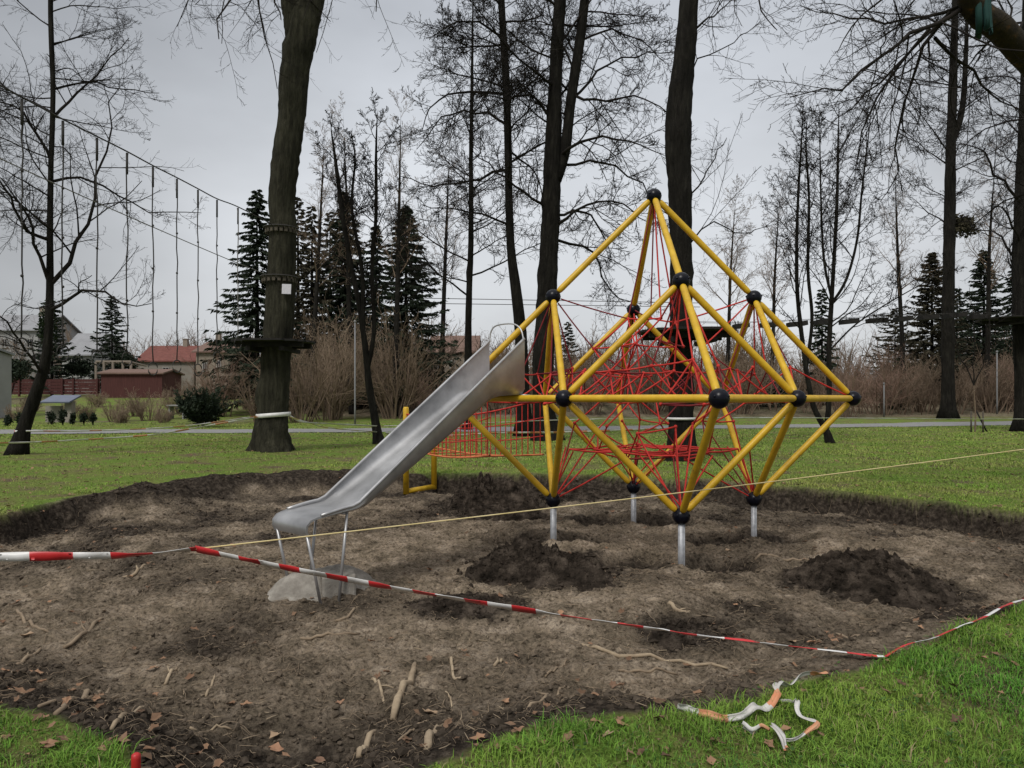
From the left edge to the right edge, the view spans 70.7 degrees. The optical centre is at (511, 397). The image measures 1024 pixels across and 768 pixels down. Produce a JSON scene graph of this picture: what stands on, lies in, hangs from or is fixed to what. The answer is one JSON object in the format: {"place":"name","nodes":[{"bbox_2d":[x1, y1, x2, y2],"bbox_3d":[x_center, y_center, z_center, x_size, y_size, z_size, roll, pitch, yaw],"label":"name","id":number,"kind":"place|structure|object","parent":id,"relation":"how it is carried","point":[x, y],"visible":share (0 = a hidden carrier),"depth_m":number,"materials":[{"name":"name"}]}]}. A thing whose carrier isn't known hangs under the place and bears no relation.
{"place":"outdoors","nodes":[
{"label":"outdoors","id":0,"kind":"place"},
{"bbox_2d":[0,421,1011,433],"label":"path","id":1,"kind":"structure","parent":0,"point":[566,428],"depth_m":34.96,"materials":[{"name":"asphalt"}]},
{"bbox_2d":[0,0,1021,374],"label":"sky","id":2,"kind":"structure","parent":0,"point":[232,141],"materials":[{"name":"grey"}]},
{"bbox_2d":[0,392,1023,767],"bbox_3d":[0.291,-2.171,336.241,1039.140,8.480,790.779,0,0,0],"label":"ground","id":3,"kind":"structure","parent":0,"point":[284,484],"depth_m":6.75,"materials":[{"name":"soil"}]},
{"bbox_2d":[0,348,14,417],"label":"shed","id":4,"kind":"structure","parent":3,"relation":"on","point":[5,378],"depth_m":49.41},
{"bbox_2d":[12,358,31,391],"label":"evergreen shrub","id":5,"kind":"object","parent":3,"relation":"on","point":[20,370],"visible":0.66,"depth_m":65.72,"materials":[{"name":"green plant"}]},
{"bbox_2d":[0,307,81,394],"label":"house","id":6,"kind":"structure","parent":3,"relation":"on","point":[31,322],"depth_m":88.66,"materials":[{"name":"white paint"}]},
{"bbox_2d":[24,301,82,395],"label":"spruce","id":7,"kind":"object","parent":3,"relation":"on","point":[52,372],"visible":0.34,"depth_m":71.88,"materials":[{"name":"green plant"}]},
{"bbox_2d":[12,378,99,396],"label":"fence","id":8,"kind":"object","parent":3,"relation":"on","point":[62,385],"visible":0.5,"depth_m":69.97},
{"bbox_2d":[40,395,80,421],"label":"well house","id":9,"kind":"structure","parent":3,"relation":"on","point":[68,401],"depth_m":44.00,"materials":[{"name":"paint"}]},
{"bbox_2d":[61,356,94,391],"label":"evergreen shrub","id":10,"kind":"object","parent":3,"relation":"on","point":[83,363],"visible":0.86,"depth_m":73.66,"materials":[{"name":"green plant"}]},
{"bbox_2d":[58,333,124,394],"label":"house","id":11,"kind":"structure","parent":3,"relation":"on","point":[80,341],"depth_m":81.24,"materials":[{"name":"grey paint"}]},
{"bbox_2d":[0,0,210,454],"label":"tree","id":12,"kind":"object","parent":3,"relation":"on","point":[28,414],"visible":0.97,"depth_m":19.36,"materials":[{"name":"brown plant"}]},
{"bbox_2d":[77,296,146,388],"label":"spruce","id":13,"kind":"object","parent":3,"relation":"on","point":[107,348],"visible":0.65,"depth_m":74.70,"materials":[{"name":"green plant"}]},
{"bbox_2d":[97,395,130,421],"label":"shrub","id":14,"kind":"object","parent":3,"relation":"on","point":[110,411],"visible":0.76,"depth_m":44.89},
{"bbox_2d":[112,350,140,368],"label":"evergreen shrub","id":15,"kind":"object","parent":3,"relation":"on","point":[125,357],"visible":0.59,"depth_m":73.51,"materials":[{"name":"green plant"}]},
{"bbox_2d":[97,369,184,397],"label":"shed","id":16,"kind":"structure","parent":3,"relation":"on","point":[116,383],"depth_m":68.00,"materials":[{"name":"brown wood"}]},
{"bbox_2d":[124,386,173,420],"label":"shrub","id":17,"kind":"object","parent":3,"relation":"on","point":[139,410],"visible":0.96,"depth_m":45.75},
{"bbox_2d":[138,339,198,393],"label":"house","id":18,"kind":"structure","parent":3,"relation":"on","point":[163,356],"depth_m":82.25,"materials":[{"name":"paint"}]},
{"bbox_2d":[173,386,231,425],"bbox_3d":[-16.319,0.446,37.996,2.985,2.302,2.316,0,0,0],"label":"juniper","id":19,"kind":"object","parent":3,"relation":"on","point":[205,407],"visible":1,"depth_m":37.47,"materials":[{"name":"green plant"}]},
{"bbox_2d":[172,345,253,416],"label":"shrub","id":20,"kind":"object","parent":3,"relation":"on","point":[218,380],"visible":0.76,"depth_m":49.47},
{"bbox_2d":[191,334,252,392],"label":"house","id":21,"kind":"structure","parent":3,"relation":"on","point":[201,356],"depth_m":80.00,"materials":[{"name":"beige paint"}]},
{"bbox_2d":[224,368,259,421],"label":"shrub","id":22,"kind":"object","parent":3,"relation":"on","point":[253,412],"visible":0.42,"depth_m":42.44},
{"bbox_2d":[193,189,308,412],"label":"spruce","id":23,"kind":"object","parent":3,"relation":"on","point":[255,290],"visible":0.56,"depth_m":51.48,"materials":[{"name":"green plant"}]},
{"bbox_2d":[156,0,419,452],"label":"tree","id":24,"kind":"object","parent":3,"relation":"on","point":[302,19],"visible":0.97,"depth_m":20.66,"materials":[{"name":"brown plant"}]},
{"bbox_2d":[26,416,255,431],"bbox_3d":[-10.148,0.708,20.070,5.816,0.409,0.275,0,0,-15],"label":"tape","id":25,"kind":"object","parent":24,"relation":"attached to","point":[135,429],"visible":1,"depth_m":20.02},
{"bbox_2d":[231,338,314,353],"bbox_3d":[-6.923,-1.495,21.000,2.265,0.322,2.196,0,0,0],"label":"tree platform","id":26,"kind":"object","parent":24,"relation":"attached to","point":[258,344],"visible":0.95,"depth_m":20.51,"materials":[{"name":"brown wood"}]},
{"bbox_2d":[256,412,290,417],"bbox_3d":[-6.937,0.494,21.000,0.976,0.190,0.976,0,0,0],"label":"tape ring","id":27,"kind":"object","parent":24,"relation":"attached to","point":[279,414],"visible":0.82,"depth_m":20.58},
{"bbox_2d":[0,416,257,443],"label":"tape","id":28,"kind":"object","parent":27,"relation":"attached to","point":[126,436],"visible":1,"depth_m":19.56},
{"bbox_2d":[260,274,297,283],"bbox_3d":[-6.777,-3.434,21.000,1.079,0.174,1.079,0,0,0],"label":"trunk guard","id":29,"kind":"object","parent":24,"relation":"attached to","point":[266,277],"visible":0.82,"depth_m":20.61,"materials":[{"name":"brown wood"}]},
{"bbox_2d":[0,158,264,273],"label":"cable","id":30,"kind":"object","parent":29,"relation":"attached to","point":[119,212],"visible":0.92,"depth_m":14.57,"materials":[{"name":"black metal"}]},
{"bbox_2d":[263,224,298,235],"bbox_3d":[-6.719,-4.859,21.000,1.000,0.174,1.001,0,0,0],"label":"trunk guard","id":31,"kind":"object","parent":24,"relation":"attached to","point":[269,227],"visible":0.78,"depth_m":20.64,"materials":[{"name":"brown wood"}]},
{"bbox_2d":[0,84,271,223],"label":"cable","id":32,"kind":"object","parent":31,"relation":"attached to","point":[122,149],"visible":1,"depth_m":13.94,"materials":[{"name":"metal"}]},
{"bbox_2d":[15,98,28,355],"bbox_3d":[-7.909,-2.750,11.652,0.053,4.151,0.195,0,0,30],"label":"hanging rope","id":33,"kind":"object","parent":32,"relation":"hanging from","point":[22,124],"visible":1,"depth_m":11.64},
{"bbox_2d":[57,120,68,361],"bbox_3d":[-7.805,-2.721,12.547,0.195,4.186,0.052,0,0,-44],"label":"hanging rope","id":34,"kind":"object","parent":32,"relation":"hanging from","point":[62,187],"visible":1,"depth_m":12.54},
{"bbox_2d":[91,138,102,365],"bbox_3d":[-7.704,-2.713,13.405,0.055,4.231,0.195,0,0,30],"label":"hanging rope","id":35,"kind":"object","parent":32,"relation":"hanging from","point":[97,248],"visible":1,"depth_m":13.40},
{"bbox_2d":[122,153,131,366],"bbox_3d":[-7.608,-2.729,14.267,0.051,4.227,0.195,0,0,30],"label":"hanging rope","id":36,"kind":"object","parent":32,"relation":"hanging from","point":[126,262],"visible":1,"depth_m":14.26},
{"bbox_2d":[148,167,157,375],"bbox_3d":[-7.513,-2.646,15.104,0.054,4.373,0.195,0,0,30],"label":"hanging rope","id":37,"kind":"object","parent":32,"relation":"hanging from","point":[153,276],"visible":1,"depth_m":15.09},
{"bbox_2d":[173,179,180,372],"bbox_3d":[-7.413,-2.696,15.973,0.195,4.298,0.055,0,0,-44],"label":"hanging rope","id":38,"kind":"object","parent":32,"relation":"hanging from","point":[177,277],"visible":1,"depth_m":15.96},
{"bbox_2d":[194,190,201,375],"bbox_3d":[-7.315,-2.672,16.818,0.052,4.347,0.195,0,0,29],"label":"hanging rope","id":39,"kind":"object","parent":32,"relation":"hanging from","point":[197,283],"visible":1,"depth_m":16.81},
{"bbox_2d":[225,325,360,422],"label":"shrub","id":40,"kind":"object","parent":3,"relation":"on","point":[300,403],"visible":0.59,"depth_m":43.58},
{"bbox_2d":[294,197,328,359],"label":"spruce","id":41,"kind":"object","parent":3,"relation":"on","point":[303,223],"visible":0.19,"depth_m":59.89,"materials":[{"name":"green plant"}]},
{"bbox_2d":[293,206,341,404],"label":"spruce","id":42,"kind":"object","parent":3,"relation":"on","point":[302,268],"visible":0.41,"depth_m":56.78,"materials":[{"name":"green plant"}]},
{"bbox_2d":[300,212,342,342],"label":"spruce","id":43,"kind":"object","parent":3,"relation":"on","point":[327,219],"visible":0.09,"depth_m":61.84,"materials":[{"name":"green plant"}]},
{"bbox_2d":[267,564,379,601],"bbox_3d":[-1.780,1.701,6.831,0.985,0.228,0.887,0,0,0],"label":"concrete footing","id":44,"kind":"object","parent":3,"relation":"on","point":[294,586],"visible":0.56,"depth_m":6.51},
{"bbox_2d":[297,106,351,416],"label":"tree","id":45,"kind":"object","parent":3,"relation":"on","point":[317,275],"visible":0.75,"depth_m":49.97,"materials":[{"name":"brown plant"}]},
{"bbox_2d":[291,300,385,420],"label":"shrub","id":46,"kind":"object","parent":3,"relation":"on","point":[331,412],"visible":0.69,"depth_m":46.58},
{"bbox_2d":[321,569,355,598],"bbox_3d":[-1.593,1.713,6.629,0.300,0.220,0.240,0,0,-17],"label":"concrete block","id":47,"kind":"object","parent":3,"relation":"on","point":[330,588],"depth_m":6.52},
{"bbox_2d":[305,192,383,403],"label":"spruce","id":48,"kind":"object","parent":3,"relation":"on","point":[339,291],"visible":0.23,"depth_m":57.40,"materials":[{"name":"green plant"}]},
{"bbox_2d":[323,90,370,413],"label":"tree","id":49,"kind":"object","parent":3,"relation":"on","point":[349,315],"visible":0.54,"depth_m":51.89,"materials":[{"name":"brown plant"}]},
{"bbox_2d":[227,285,472,413],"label":"thicket","id":50,"kind":"object","parent":3,"relation":"on","point":[358,404],"visible":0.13,"depth_m":52.92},
{"bbox_2d":[297,87,412,443],"bbox_3d":[-5.192,-4.283,24.367,3.709,12.094,3.114,0,0,0],"label":"tree","id":51,"kind":"object","parent":3,"relation":"on","point":[377,437],"visible":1,"depth_m":24.43,"materials":[{"name":"brown plant"}]},
{"bbox_2d":[352,225,402,355],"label":"spruce","id":52,"kind":"object","parent":3,"relation":"on","point":[377,294],"visible":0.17,"depth_m":59.81,"materials":[{"name":"green plant"}]},
{"bbox_2d":[272,323,529,603],"bbox_3d":[-0.991,0.494,7.418,0.600,2.738,2.879,0,0,43],"label":"slide","id":53,"kind":"object","parent":3,"relation":"on","point":[466,390],"visible":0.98,"depth_m":7.43,"materials":[{"name":"metal"}]},
{"bbox_2d":[390,661,416,720],"bbox_3d":[-0.654,1.797,4.514,0.068,0.145,0.749,0,0,3],"label":"stick","id":54,"kind":"object","parent":3,"relation":"on","point":[397,699],"visible":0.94,"depth_m":4.34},
{"bbox_2d":[369,88,441,415],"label":"tree","id":55,"kind":"object","parent":3,"relation":"on","point":[397,305],"visible":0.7,"depth_m":49.96,"materials":[{"name":"brown plant"}]},
{"bbox_2d":[352,205,462,404],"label":"spruce","id":56,"kind":"object","parent":3,"relation":"on","point":[421,303],"visible":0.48,"depth_m":53.43,"materials":[{"name":"green plant"}]},
{"bbox_2d":[340,313,476,418],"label":"shrub","id":57,"kind":"object","parent":3,"relation":"on","point":[385,395],"visible":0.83,"depth_m":47.71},
{"bbox_2d":[426,129,476,378],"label":"tree","id":58,"kind":"object","parent":3,"relation":"on","point":[443,307],"visible":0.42,"depth_m":60.05,"materials":[{"name":"brown plant"}]},
{"bbox_2d":[429,336,480,378],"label":"house","id":59,"kind":"structure","parent":3,"relation":"on","point":[461,338],"depth_m":85.04,"materials":[{"name":"brown"}]},
{"bbox_2d":[401,591,524,621],"bbox_3d":[-0.460,1.800,6.331,1.288,0.189,0.992,0,0,0],"label":"soil mound","id":60,"kind":"object","parent":3,"relation":"on","point":[461,609],"visible":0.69,"depth_m":6.21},
{"bbox_2d":[403,402,543,493],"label":"net bridge","id":61,"kind":"structure","parent":3,"relation":"on","point":[433,453],"depth_m":11.64,"materials":[{"name":"fabric"}]},
{"bbox_2d":[377,0,581,429],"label":"tree","id":62,"kind":"object","parent":3,"relation":"on","point":[468,311],"visible":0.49,"depth_m":33.81,"materials":[{"name":"brown plant"}]},
{"bbox_2d":[427,471,549,520],"bbox_3d":[-0.346,1.556,11.962,2.130,0.695,2.913,0,0,0],"label":"soil mound","id":63,"kind":"object","parent":3,"relation":"on","point":[485,495],"visible":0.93,"depth_m":11.31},
{"bbox_2d":[0,289,1011,394],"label":"distant woods","id":64,"kind":"object","parent":3,"relation":"on","point":[652,353],"visible":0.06,"depth_m":95.43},
{"bbox_2d":[0,486,1021,767],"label":"root fibres","id":65,"kind":"object","parent":3,"relation":"on","point":[424,638],"visible":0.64,"depth_m":5.33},
{"bbox_2d":[0,479,1023,767],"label":"soil crumbs","id":66,"kind":"object","parent":3,"relation":"on","point":[404,749],"visible":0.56,"depth_m":4.95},
{"bbox_2d":[0,433,1023,767],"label":"leaf litter","id":67,"kind":"object","parent":3,"relation":"on","point":[406,739],"visible":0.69,"depth_m":4.13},
{"bbox_2d":[0,526,1023,767],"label":"straw scraps","id":68,"kind":"object","parent":3,"relation":"on","point":[449,640],"visible":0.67,"depth_m":5.11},
{"bbox_2d":[378,0,650,436],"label":"tree","id":69,"kind":"object","parent":3,"relation":"on","point":[517,304],"visible":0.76,"depth_m":28.75,"materials":[{"name":"brown plant"}]},
{"bbox_2d":[453,536,626,595],"bbox_3d":[0.364,1.660,7.379,1.964,0.459,1.901,0,0,0],"label":"soil mound","id":70,"kind":"object","parent":3,"relation":"on","point":[530,564],"visible":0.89,"depth_m":7.16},
{"bbox_2d":[554,322,582,380],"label":"spruce","id":71,"kind":"object","parent":3,"relation":"on","point":[569,338],"visible":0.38,"depth_m":65.91,"materials":[{"name":"green plant"}]},
{"bbox_2d":[523,485,630,502],"bbox_3d":[0.915,1.772,13.398,3.112,0.357,2.064,0,0,0],"label":"soil mound","id":72,"kind":"object","parent":3,"relation":"on","point":[588,493],"visible":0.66,"depth_m":13.00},
{"bbox_2d":[450,0,708,440],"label":"tree","id":73,"kind":"object","parent":3,"relation":"on","point":[558,145],"visible":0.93,"depth_m":25.78,"materials":[{"name":"brown plant"}]},
{"bbox_2d":[557,346,632,414],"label":"shrub","id":74,"kind":"object","parent":3,"relation":"on","point":[589,405],"visible":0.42,"depth_m":51.62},
{"bbox_2d":[617,347,669,414],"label":"shrub","id":75,"kind":"object","parent":3,"relation":"on","point":[644,380],"visible":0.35,"depth_m":51.95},
{"bbox_2d":[574,639,727,668],"bbox_3d":[0.966,1.816,5.147,1.148,0.082,0.269,0,0,25],"label":"stick","id":76,"kind":"object","parent":3,"relation":"on","point":[617,655],"visible":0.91,"depth_m":5.07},
{"bbox_2d":[468,188,861,565],"bbox_3d":[1.790,-0.255,9.095,3.806,4.770,3.805,0,0,43],"label":"climbing frame","id":77,"kind":"object","parent":3,"relation":"on","point":[717,397],"visible":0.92,"depth_m":8.80,"materials":[{"name":"yellow paint"}]},
{"bbox_2d":[648,618,717,649],"bbox_3d":[1.286,1.770,5.439,0.526,0.216,0.484,0,0,-42],"label":"soil mound","id":78,"kind":"object","parent":3,"relation":"on","point":[668,639],"visible":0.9,"depth_m":5.34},
{"bbox_2d":[449,306,1013,414],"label":"thicket","id":79,"kind":"object","parent":3,"relation":"on","point":[799,381],"visible":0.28,"depth_m":55.21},
{"bbox_2d":[697,174,771,367],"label":"tree","id":80,"kind":"object","parent":3,"relation":"on","point":[731,257],"visible":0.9,"depth_m":54.73,"materials":[{"name":"brown plant"}]},
{"bbox_2d":[707,343,776,414],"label":"shrub","id":81,"kind":"object","parent":3,"relation":"on","point":[750,406],"visible":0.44,"depth_m":51.50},
{"bbox_2d":[664,0,841,461],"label":"tree","id":82,"kind":"object","parent":3,"relation":"on","point":[678,140],"visible":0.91,"depth_m":17.58,"materials":[{"name":"brown plant"}]},
{"bbox_2d":[386,427,667,435],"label":"path","id":83,"kind":"structure","parent":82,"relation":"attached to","point":[552,431],"depth_m":20.32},
{"bbox_2d":[637,326,736,345],"bbox_3d":[4.290,-1.493,17.800,2.324,0.322,2.253,0,0,0],"label":"tree platform","id":84,"kind":"object","parent":82,"relation":"attached to","point":[710,332],"visible":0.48,"depth_m":17.30,"materials":[{"name":"brown wood"}]},
{"bbox_2d":[705,417,989,419],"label":"path","id":85,"kind":"structure","parent":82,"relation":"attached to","point":[816,417],"depth_m":21.50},
{"bbox_2d":[750,171,803,403],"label":"tree","id":86,"kind":"object","parent":3,"relation":"on","point":[774,286],"visible":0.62,"depth_m":60.08,"materials":[{"name":"brown plant"}]},
{"bbox_2d":[801,288,839,404],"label":"spruce","id":87,"kind":"object","parent":3,"relation":"on","point":[819,332],"visible":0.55,"depth_m":59.87,"materials":[{"name":"green plant"}]},
{"bbox_2d":[811,355,877,417],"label":"shrub","id":88,"kind":"object","parent":3,"relation":"on","point":[837,404],"visible":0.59,"depth_m":49.56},
{"bbox_2d":[756,83,965,443],"bbox_3d":[11.726,-4.575,24.652,7.212,12.634,4.129,0,0,0],"label":"tree","id":89,"kind":"object","parent":3,"relation":"on","point":[827,434],"visible":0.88,"depth_m":24.44,"materials":[{"name":"brown plant"}]},
{"bbox_2d":[714,0,1023,252],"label":"tree","id":90,"kind":"object","parent":3,"relation":"on","point":[1006,38],"visible":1,"depth_m":9.62,"materials":[{"name":"brown plant"}]},
{"bbox_2d":[975,0,992,38],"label":"webbing strap","id":91,"kind":"object","parent":90,"relation":"hanging from","point":[980,18],"visible":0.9,"depth_m":9.14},
{"bbox_2d":[782,547,961,611],"bbox_3d":[3.523,1.688,7.079,1.642,0.435,1.730,0,0,0],"label":"soil mound","id":92,"kind":"object","parent":3,"relation":"on","point":[882,576],"visible":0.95,"depth_m":6.79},
{"bbox_2d":[833,344,929,414],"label":"shrub","id":93,"kind":"object","parent":3,"relation":"on","point":[893,393],"visible":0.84,"depth_m":51.51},
{"bbox_2d":[862,308,918,377],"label":"spruce","id":94,"kind":"object","parent":3,"relation":"on","point":[895,331],"visible":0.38,"depth_m":71.92,"materials":[{"name":"green plant"}]},
{"bbox_2d":[866,139,963,382],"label":"tree","id":95,"kind":"object","parent":3,"relation":"on","point":[901,324],"visible":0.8,"depth_m":57.94,"materials":[{"name":"brown plant"}]},
{"bbox_2d":[889,346,940,411],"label":"shrub","id":96,"kind":"object","parent":3,"relation":"on","point":[918,408],"visible":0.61,"depth_m":53.47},
{"bbox_2d":[892,252,981,402],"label":"spruce","id":97,"kind":"object","parent":3,"relation":"on","point":[927,295],"visible":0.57,"depth_m":61.72,"materials":[{"name":"green plant"}]},
{"bbox_2d":[879,0,1019,419],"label":"tree","id":98,"kind":"object","parent":3,"relation":"on","point":[948,410],"visible":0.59,"depth_m":47.77,"materials":[{"name":"brown plant"}]},
{"bbox_2d":[955,213,979,238],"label":"mistletoe clump","id":99,"kind":"object","parent":98,"relation":"attached to","point":[960,229],"visible":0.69,"depth_m":47.80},
{"bbox_2d":[884,598,1023,656],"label":"barrier tape","id":100,"kind":"object","parent":3,"relation":"on","point":[984,616],"visible":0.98,"depth_m":4.65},
{"bbox_2d":[918,286,1019,431],"bbox_3d":[20.642,-1.725,32.274,4.105,6.612,2.759,0,0,23],"label":"sapling","id":101,"kind":"object","parent":3,"relation":"on","point":[974,379],"visible":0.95,"depth_m":32.40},
{"bbox_2d":[941,0,1023,431],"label":"tree","id":102,"kind":"object","parent":3,"relation":"on","point":[1016,258],"visible":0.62,"depth_m":32.86,"materials":[{"name":"brown plant"}]},
{"bbox_2d":[975,315,1023,327],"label":"tree platform","id":103,"kind":"object","parent":102,"relation":"attached to","point":[1007,321],"visible":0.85,"depth_m":32.60,"materials":[{"name":"brown wood"}]},
{"bbox_2d":[955,250,1012,379],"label":"spruce","id":104,"kind":"object","parent":3,"relation":"on","point":[980,293],"visible":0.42,"depth_m":65.64,"materials":[{"name":"green plant"}]},
{"bbox_2d":[955,354,1013,412],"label":"shrub","id":105,"kind":"object","parent":3,"relation":"on","point":[982,397],"visible":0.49,"depth_m":53.65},
{"bbox_2d":[956,129,1015,409],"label":"tree","id":106,"kind":"object","parent":3,"relation":"on","point":[989,268],"visible":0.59,"depth_m":56.03,"materials":[{"name":"brown plant"}]},
{"bbox_2d":[991,267,1012,372],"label":"spruce","id":107,"kind":"object","parent":3,"relation":"on","point":[1008,307],"visible":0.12,"depth_m":68.16,"materials":[{"name":"green plant"}]},
{"bbox_2d":[0,421,1023,767],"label":"grass","id":108,"kind":"structure","parent":0,"point":[916,657],"depth_m":3.67,"materials":[{"name":"plant"}]},
{"bbox_2d":[677,671,827,722],"bbox_3d":[1.283,1.482,3.607,1.009,0.079,0.208,0,0,-27],"label":"loose tape","id":109,"kind":"object","parent":108,"relation":"on","point":[752,707],"visible":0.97,"depth_m":3.47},
{"bbox_2d":[770,698,819,750],"bbox_3d":[1.305,1.489,3.318,0.207,0.067,0.585,0,0,25],"label":"loose tape","id":110,"kind":"object","parent":108,"relation":"on","point":[782,736],"visible":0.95,"depth_m":3.23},
{"bbox_2d":[195,545,883,656],"bbox_3d":[-0.077,1.300,4.756,4.623,0.440,0.062,0,0,14],"label":"barrier tape","id":111,"kind":"object","parent":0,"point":[206,551],"visible":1,"depth_m":4.89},
{"bbox_2d":[0,547,195,560],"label":"barrier tape","id":112,"kind":"object","parent":111,"relation":"attached to","point":[27,556],"visible":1,"depth_m":5.18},
{"bbox_2d":[196,449,1023,549],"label":"cord","id":113,"kind":"object","parent":111,"relation":"attached to","point":[573,505],"visible":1,"depth_m":6.65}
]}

